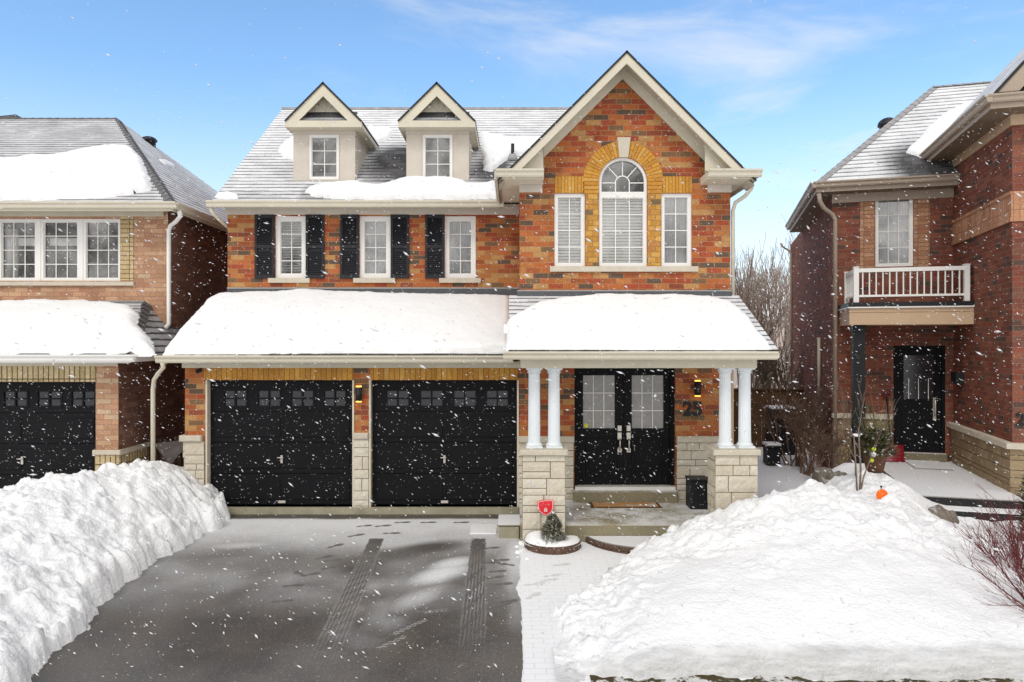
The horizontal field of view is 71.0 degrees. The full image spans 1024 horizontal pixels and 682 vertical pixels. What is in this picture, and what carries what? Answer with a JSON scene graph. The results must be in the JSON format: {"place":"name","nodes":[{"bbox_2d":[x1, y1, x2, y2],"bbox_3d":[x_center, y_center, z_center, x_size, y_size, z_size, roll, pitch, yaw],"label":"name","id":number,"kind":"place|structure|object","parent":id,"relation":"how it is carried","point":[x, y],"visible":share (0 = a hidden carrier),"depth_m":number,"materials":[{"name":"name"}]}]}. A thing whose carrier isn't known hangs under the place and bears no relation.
{"place":"outdoors","nodes":[
{"label":"outdoors","id":0,"kind":"place"},
{"bbox_2d":[0,144,151,200],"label":"roof snow","id":1,"kind":"structure","parent":0,"point":[61,166],"depth_m":14.28,"materials":[{"name":"white snow"}]},
{"bbox_2d":[159,159,174,167],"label":"roof snow","id":2,"kind":"structure","parent":0,"point":[168,163],"depth_m":17.43,"materials":[{"name":"white snow"}]},
{"bbox_2d":[215,191,237,198],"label":"roof snow","id":3,"kind":"structure","parent":0,"point":[226,195],"depth_m":13.53,"materials":[{"name":"white snow"}]},
{"bbox_2d":[31,514,522,681],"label":"driveway","id":4,"kind":"structure","parent":0,"point":[243,656],"depth_m":7.96,"materials":[{"name":"grey asphalt"}]},
{"bbox_2d":[470,524,496,533],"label":"ground slab","id":5,"kind":"structure","parent":4,"relation":"on","point":[485,528],"depth_m":10.99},
{"bbox_2d":[278,136,292,159],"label":"roof snow","id":6,"kind":"structure","parent":0,"point":[286,148],"depth_m":15.24,"materials":[{"name":"white snow"}]},
{"bbox_2d":[368,125,393,142],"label":"roof snow","id":7,"kind":"structure","parent":0,"point":[386,133],"depth_m":16.05,"materials":[{"name":"white snow"}]},
{"bbox_2d":[305,176,495,199],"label":"roof snow","id":8,"kind":"structure","parent":0,"point":[418,189],"depth_m":13.52,"materials":[{"name":"white snow"}]},
{"bbox_2d":[480,131,539,171],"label":"roof snow","id":9,"kind":"structure","parent":0,"point":[493,147],"depth_m":15.32,"materials":[{"name":"white snow"}]},
{"bbox_2d":[0,0,1023,681],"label":"falling snow","id":10,"kind":"structure","parent":0,"point":[506,366],"depth_m":6.42,"materials":[{"name":"white snow"}]},
{"bbox_2d":[0,0,1023,286],"label":"sky","id":11,"kind":"structure","parent":0,"point":[762,42],"materials":[{"name":"blue"}]},
{"bbox_2d":[372,432,819,540],"bbox_3d":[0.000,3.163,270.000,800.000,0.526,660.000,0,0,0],"label":"ground","id":12,"kind":"structure","parent":0,"point":[792,477],"depth_m":15.37,"materials":[{"name":"white snow"}]},
{"bbox_2d":[0,114,227,488],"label":"brick house","id":13,"kind":"structure","parent":12,"relation":"on","point":[155,203],"depth_m":13.90,"materials":[{"name":"brick"}]},
{"bbox_2d":[0,219,36,280],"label":"window","id":14,"kind":"structure","parent":13,"relation":"in","point":[12,227],"depth_m":14.09,"materials":[{"name":"white glass"}]},
{"bbox_2d":[0,382,95,488],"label":"garage door","id":15,"kind":"structure","parent":13,"relation":"in","point":[13,419],"depth_m":12.19,"materials":[{"name":"black metal"}]},
{"bbox_2d":[41,219,78,280],"bbox_3d":[-8.763,-1.767,14.120,0.754,1.197,0.380,0,0,0],"label":"window","id":16,"kind":"structure","parent":13,"relation":"in","point":[56,238],"depth_m":14.10,"materials":[{"name":"white glass"}]},
{"bbox_2d":[0,299,156,356],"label":"roof snow","id":17,"kind":"structure","parent":13,"relation":"on","point":[63,323],"depth_m":12.26,"materials":[{"name":"white snow"}]},
{"bbox_2d":[83,219,119,280],"bbox_3d":[-7.955,-1.767,14.120,0.729,1.197,0.380,0,0,0],"label":"window","id":18,"kind":"structure","parent":13,"relation":"in","point":[104,256],"depth_m":14.16,"materials":[{"name":"white glass"}]},
{"bbox_2d":[0,458,230,681],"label":"snow bank","id":19,"kind":"structure","parent":12,"relation":"on","point":[35,578],"depth_m":8.77,"materials":[{"name":"white snow"}]},
{"bbox_2d":[155,436,184,466],"bbox_3d":[-5.940,2.331,12.738,1.120,1.239,0.475,0,0,0],"label":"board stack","id":20,"kind":"object","parent":12,"relation":"on","point":[172,450],"visible":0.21,"depth_m":12.55,"materials":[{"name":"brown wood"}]},
{"bbox_2d":[151,50,778,542],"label":"brick house","id":21,"kind":"structure","parent":12,"relation":"on","point":[321,472],"depth_m":12.09,"materials":[{"name":"orange brick"}]},
{"bbox_2d":[211,380,351,503],"bbox_3d":[-3.874,1.709,12.100,2.416,2.103,0.140,0,0,0],"label":"garage door","id":22,"kind":"structure","parent":21,"relation":"in","point":[331,469],"depth_m":12.09,"materials":[{"name":"black metal"}]},
{"bbox_2d":[268,216,309,282],"bbox_3d":[-4.278,-1.760,13.980,0.795,1.285,0.460,0,0,0],"label":"window","id":23,"kind":"structure","parent":21,"relation":"in","point":[290,268],"depth_m":13.87,"materials":[{"name":"white glass"}]},
{"bbox_2d":[162,289,508,355],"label":"roof snow","id":24,"kind":"structure","parent":21,"relation":"on","point":[303,332],"depth_m":12.42,"materials":[{"name":"white snow"}]},
{"bbox_2d":[353,216,394,282],"bbox_3d":[-2.643,-1.760,13.980,0.798,1.285,0.460,0,0,0],"label":"window","id":25,"kind":"structure","parent":21,"relation":"in","point":[371,270],"depth_m":13.87,"materials":[{"name":"white glass"}]},
{"bbox_2d":[373,380,516,503],"bbox_3d":[-1.136,1.709,12.100,2.438,2.103,0.140,0,0,0],"label":"garage door","id":26,"kind":"structure","parent":21,"relation":"in","point":[469,485],"depth_m":12.09,"materials":[{"name":"black metal"}]},
{"bbox_2d":[439,216,480,282],"bbox_3d":[-0.998,-1.760,13.980,0.799,1.285,0.460,0,0,0],"label":"window","id":27,"kind":"structure","parent":21,"relation":"in","point":[460,226],"depth_m":13.87,"materials":[{"name":"white glass"}]},
{"bbox_2d":[554,194,584,265],"bbox_3d":[0.956,-1.842,12.120,0.507,1.213,0.380,0,0,0],"label":"window","id":28,"kind":"structure","parent":21,"relation":"in","point":[572,227],"depth_m":12.01,"materials":[{"name":"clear glass"}]},
{"bbox_2d":[578,368,623,484],"bbox_3d":[1.500,1.389,12.082,0.766,2.069,0.116,0,0,0],"label":"front door","id":29,"kind":"structure","parent":21,"relation":"in","point":[594,416],"depth_m":12.11,"materials":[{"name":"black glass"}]},
{"bbox_2d":[550,194,697,271],"bbox_3d":[1.852,-1.790,12.080,2.449,1.287,0.460,0,0,0],"label":"window","id":30,"kind":"structure","parent":21,"relation":"in","point":[611,244],"depth_m":12.01,"materials":[{"name":"white glass"}]},
{"bbox_2d":[589,502,661,507],"bbox_3d":[1.828,2.655,11.640,1.132,0.021,0.360,0,0,0],"label":"doormat","id":31,"kind":"object","parent":21,"relation":"on","point":[618,505],"visible":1,"depth_m":11.58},
{"bbox_2d":[503,293,771,350],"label":"roof snow","id":32,"kind":"structure","parent":21,"relation":"on","point":[619,333],"depth_m":10.60,"materials":[{"name":"white snow"}]},
{"bbox_2d":[624,368,669,484],"bbox_3d":[2.274,1.389,12.082,0.766,2.069,0.116,0,0,0],"label":"front door","id":33,"kind":"structure","parent":21,"relation":"in","point":[642,455],"depth_m":12.11,"materials":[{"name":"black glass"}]},
{"bbox_2d":[661,194,690,265],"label":"window","id":34,"kind":"structure","parent":21,"relation":"in","point":[679,211],"depth_m":12.01,"materials":[{"name":"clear glass"}]},
{"bbox_2d":[685,475,707,508],"bbox_3d":[2.982,2.426,11.520,0.330,0.478,0.340,0,0,0],"label":"storage bin","id":35,"kind":"object","parent":21,"relation":"on","point":[695,497],"visible":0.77,"depth_m":11.36,"materials":[{"name":"black plastic"}]},
{"bbox_2d":[498,515,519,538],"bbox_3d":[-0.043,2.841,10.910,0.329,0.261,0.620,0,0,0],"label":"step block","id":36,"kind":"object","parent":12,"relation":"on","point":[508,525],"depth_m":10.61,"materials":[{"name":"stone"}]},
{"bbox_2d":[537,500,553,519],"bbox_3d":[0.477,2.654,10.265,0.236,0.771,0.030,0,0,0],"label":"yard sign","id":37,"kind":"object","parent":12,"relation":"on","point":[545,507],"visible":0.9,"depth_m":10.25,"materials":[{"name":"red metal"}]},
{"bbox_2d":[735,246,777,387],"bbox_3d":[7.909,-0.133,23.715,1.480,6.268,1.070,0,0,30],"label":"bare tree","id":38,"kind":"object","parent":12,"relation":"on","point":[747,296],"visible":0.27,"depth_m":23.94,"materials":[{"name":"brown plant"}]},
{"bbox_2d":[730,232,789,387],"bbox_3d":[9.488,-0.593,27.093,4.003,7.221,2.916,0,0,0],"label":"bare tree","id":39,"kind":"object","parent":12,"relation":"on","point":[755,287],"visible":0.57,"depth_m":26.64,"materials":[{"name":"brown plant"}]},
{"bbox_2d":[734,287,789,387],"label":"background house","id":40,"kind":"structure","parent":12,"relation":"on","point":[735,373],"depth_m":40.39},
{"bbox_2d":[742,290,787,431],"bbox_3d":[7.503,0.210,23.023,2.780,5.588,1.034,0,0,43],"label":"bare tree","id":41,"kind":"object","parent":12,"relation":"on","point":[769,336],"visible":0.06,"depth_m":22.77,"materials":[{"name":"brown plant"}]},
{"bbox_2d":[734,388,804,446],"bbox_3d":[5.863,2.147,19.660,4.227,1.705,0.180,0,0,0],"label":"fence","id":42,"kind":"object","parent":12,"relation":"on","point":[758,437],"visible":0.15,"depth_m":19.60,"materials":[{"name":"brown wood"}]},
{"bbox_2d":[762,444,781,464],"bbox_3d":[6.077,2.652,16.790,0.352,0.435,0.380,0,0,0],"label":"crate","id":43,"kind":"object","parent":12,"relation":"on","point":[772,452],"visible":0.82,"depth_m":16.62,"materials":[{"name":"black plastic"}]},
{"bbox_2d":[762,441,781,445],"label":"snow","id":44,"kind":"structure","parent":43,"relation":"on","point":[769,443],"depth_m":16.64,"materials":[{"name":"white snow"}]},
{"bbox_2d":[750,314,798,395],"bbox_3d":[7.433,1.052,21.005,3.014,3.920,1.721,0,0,-12],"label":"bare shrub","id":45,"kind":"object","parent":12,"relation":"on","point":[765,375],"visible":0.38,"depth_m":20.84,"materials":[{"name":"brown plant"}]},
{"bbox_2d":[757,214,798,387],"bbox_3d":[11.850,-1.111,29.254,4.144,8.259,3.458,0,0,0],"label":"bare tree","id":46,"kind":"object","parent":12,"relation":"on","point":[786,291],"visible":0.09,"depth_m":29.12,"materials":[{"name":"brown plant"}]},
{"bbox_2d":[766,340,802,400],"bbox_3d":[8.137,1.404,20.673,1.815,3.210,1.444,0,0,0],"label":"bare shrub","id":47,"kind":"object","parent":12,"relation":"on","point":[776,384],"visible":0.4,"depth_m":20.67,"materials":[{"name":"brown plant"}]},
{"bbox_2d":[751,394,818,467],"bbox_3d":[6.521,2.085,16.711,2.016,1.750,1.325,0,0,15],"label":"bare shrub","id":48,"kind":"object","parent":12,"relation":"on","point":[797,461],"visible":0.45,"depth_m":16.70,"materials":[{"name":"brown plant"}]},
{"bbox_2d":[550,469,1023,681],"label":"snow bank","id":49,"kind":"structure","parent":12,"relation":"on","point":[600,647],"depth_m":7.34,"materials":[{"name":"white snow"}]},
{"bbox_2d":[812,467,832,480],"bbox_3d":[5.344,2.488,12.292,0.365,0.646,0.507,0,0,0],"label":"boulder","id":50,"kind":"object","parent":49,"relation":"on","point":[818,473],"visible":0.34,"depth_m":12.22,"materials":[{"name":"grey stone"}]},
{"bbox_2d":[818,471,846,483],"bbox_3d":[5.398,2.492,11.950,0.590,0.644,0.506,0,0,0],"label":"boulder","id":51,"kind":"object","parent":49,"relation":"on","point":[825,478],"visible":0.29,"depth_m":11.86,"materials":[{"name":"grey stone"}]},
{"bbox_2d":[850,434,860,449],"bbox_3d":[5.455,1.909,11.400,0.150,0.882,0.146,0,0,0],"label":"garden light","id":52,"kind":"object","parent":49,"relation":"on","point":[856,437],"visible":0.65,"depth_m":11.37,"materials":[{"name":"black plastic"}]},
{"bbox_2d":[827,377,900,490],"bbox_3d":[5.311,1.389,10.860,1.013,1.857,0.390,0,0,-12],"label":"sapling","id":53,"kind":"object","parent":49,"relation":"on","point":[854,441],"visible":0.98,"depth_m":10.78,"materials":[{"name":"brown plant"}]},
{"bbox_2d":[848,392,899,472],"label":"potted evergreens","id":54,"kind":"object","parent":49,"relation":"on","point":[869,436],"visible":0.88,"depth_m":11.49,"materials":[{"name":"green plant"}]},
{"bbox_2d":[876,486,887,499],"bbox_3d":[5.126,2.272,9.964,0.164,0.525,0.041,0,0,0],"label":"marker sign","id":55,"kind":"object","parent":49,"relation":"on","point":[881,494],"visible":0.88,"depth_m":9.94,"materials":[{"name":"orange plastic"}]},
{"bbox_2d":[877,494,901,506],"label":"clinging snow","id":56,"kind":"structure","parent":49,"relation":"on","point":[887,498],"depth_m":9.84,"materials":[{"name":"white snow"}]},
{"bbox_2d":[928,504,959,523],"bbox_3d":[6.270,2.607,10.488,0.420,0.377,0.350,0,0,0],"label":"boulder","id":57,"kind":"object","parent":49,"relation":"on","point":[938,511],"visible":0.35,"depth_m":10.37,"materials":[{"name":"beige stone"}]},
{"bbox_2d":[941,507,1023,617],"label":"red twig shrub","id":58,"kind":"object","parent":49,"relation":"on","point":[1019,572],"visible":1,"depth_m":7.39,"materials":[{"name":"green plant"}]},
{"bbox_2d":[950,483,1023,569],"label":"red twig shrub","id":59,"kind":"object","parent":49,"relation":"on","point":[1007,541],"visible":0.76,"depth_m":8.15,"materials":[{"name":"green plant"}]},
{"bbox_2d":[1014,470,1023,535],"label":"evergreen shrub","id":60,"kind":"object","parent":49,"relation":"on","point":[1021,502],"visible":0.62,"depth_m":9.32,"materials":[{"name":"green plant"}]},
{"bbox_2d":[770,380,832,475],"bbox_3d":[6.418,1.893,15.708,1.600,2.132,1.718,0,0,-40],"label":"bare shrub","id":61,"kind":"object","parent":12,"relation":"on","point":[822,420],"visible":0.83,"depth_m":15.57,"materials":[{"name":"brown plant"}]},
{"bbox_2d":[799,420,868,468],"bbox_3d":[6.397,2.216,14.213,0.933,1.387,1.324,0,0,-39],"label":"bare shrub","id":62,"kind":"object","parent":12,"relation":"on","point":[831,446],"visible":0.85,"depth_m":14.32,"materials":[{"name":"brown plant"}]},
{"bbox_2d":[832,463,883,475],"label":"snow","id":63,"kind":"structure","parent":12,"relation":"on","point":[850,468],"depth_m":12.56,"materials":[{"name":"white snow"}]},
{"bbox_2d":[780,48,1023,521],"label":"brick house","id":64,"kind":"structure","parent":12,"relation":"on","point":[1004,261],"depth_m":14.41,"materials":[{"name":"red brick"}]},
{"bbox_2d":[882,391,904,461],"bbox_3d":[7.652,1.718,14.507,0.460,1.387,0.378,0,0,16],"label":"snow shovel","id":65,"kind":"object","parent":64,"relation":"on","point":[900,457],"visible":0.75,"depth_m":14.39,"materials":[{"name":"red plastic"}]},
{"bbox_2d":[875,199,912,266],"bbox_3d":[7.884,-2.256,14.909,0.703,1.461,0.380,0,0,16],"label":"window","id":66,"kind":"structure","parent":64,"relation":"in","point":[885,230],"depth_m":14.79,"materials":[{"name":"white glass"}]},
{"bbox_2d":[893,346,944,452],"bbox_3d":[8.266,1.177,14.586,0.940,2.169,0.092,0,0,16],"label":"front door","id":67,"kind":"structure","parent":64,"relation":"in","point":[902,378],"depth_m":14.62,"materials":[{"name":"black glass"}]},
{"bbox_2d":[905,460,953,470],"bbox_3d":[8.147,2.411,14.193,0.643,0.018,1.438,0,0,16],"label":"doormat","id":68,"kind":"object","parent":64,"relation":"on","point":[931,465],"visible":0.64,"depth_m":13.85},
{"bbox_2d":[516,542,817,681],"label":"walkway","id":69,"kind":"structure","parent":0,"point":[536,650],"depth_m":8.51,"materials":[{"name":"white snow"}]},
{"bbox_2d":[515,541,529,559],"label":"snow clods","id":70,"kind":"object","parent":69,"relation":"on","point":[520,551],"visible":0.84,"depth_m":9.94,"materials":[{"name":"white snow"}]},
{"bbox_2d":[524,540,580,554],"bbox_3d":[0.578,2.895,10.051,0.809,0.122,0.392,0,0,0],"label":"planter","id":71,"kind":"object","parent":69,"relation":"on","point":[554,550],"visible":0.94,"depth_m":9.90,"materials":[{"name":"brick"}]},
{"bbox_2d":[524,531,580,546],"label":"planter snow","id":72,"kind":"structure","parent":71,"relation":"in","point":[533,537],"depth_m":10.03,"materials":[{"name":"white snow"}]},
{"bbox_2d":[539,511,567,544],"bbox_3d":[0.586,2.611,10.084,0.424,0.430,0.433,0,0,0],"label":"dwarf conifer","id":73,"kind":"object","parent":72,"relation":"on","point":[554,526],"visible":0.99,"depth_m":10.03,"materials":[{"name":"green plant"}]},
{"bbox_2d":[585,537,633,553],"bbox_3d":[1.961,2.903,10.229,1.880,0.106,0.837,0,0,0],"label":"planter","id":74,"kind":"object","parent":69,"relation":"on","point":[614,548],"visible":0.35,"depth_m":10.03,"materials":[{"name":"brick"}]},
{"bbox_2d":[584,536,651,547],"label":"planter snow","id":75,"kind":"structure","parent":74,"relation":"on","point":[631,541],"depth_m":10.25,"materials":[{"name":"white snow"}]},
{"bbox_2d":[765,407,795,454],"bbox_3d":[6.922,2.316,18.543,0.618,1.168,0.747,0,0,0],"label":"wheelie bin","id":76,"kind":"object","parent":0,"point":[769,437],"visible":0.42,"depth_m":18.20,"materials":[{"name":"black plastic"}]},
{"bbox_2d":[765,405,795,408],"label":"snow","id":77,"kind":"structure","parent":76,"relation":"on","point":[774,407],"depth_m":18.44,"materials":[{"name":"white snow"}]},
{"bbox_2d":[590,675,1023,681],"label":"verge","id":78,"kind":"structure","parent":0,"point":[715,678],"depth_m":6.38,"materials":[{"name":"white snow"}]},
{"bbox_2d":[906,100,973,157],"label":"roof snow","id":79,"kind":"structure","parent":0,"point":[937,128],"depth_m":15.19,"materials":[{"name":"white snow"}]}
]}

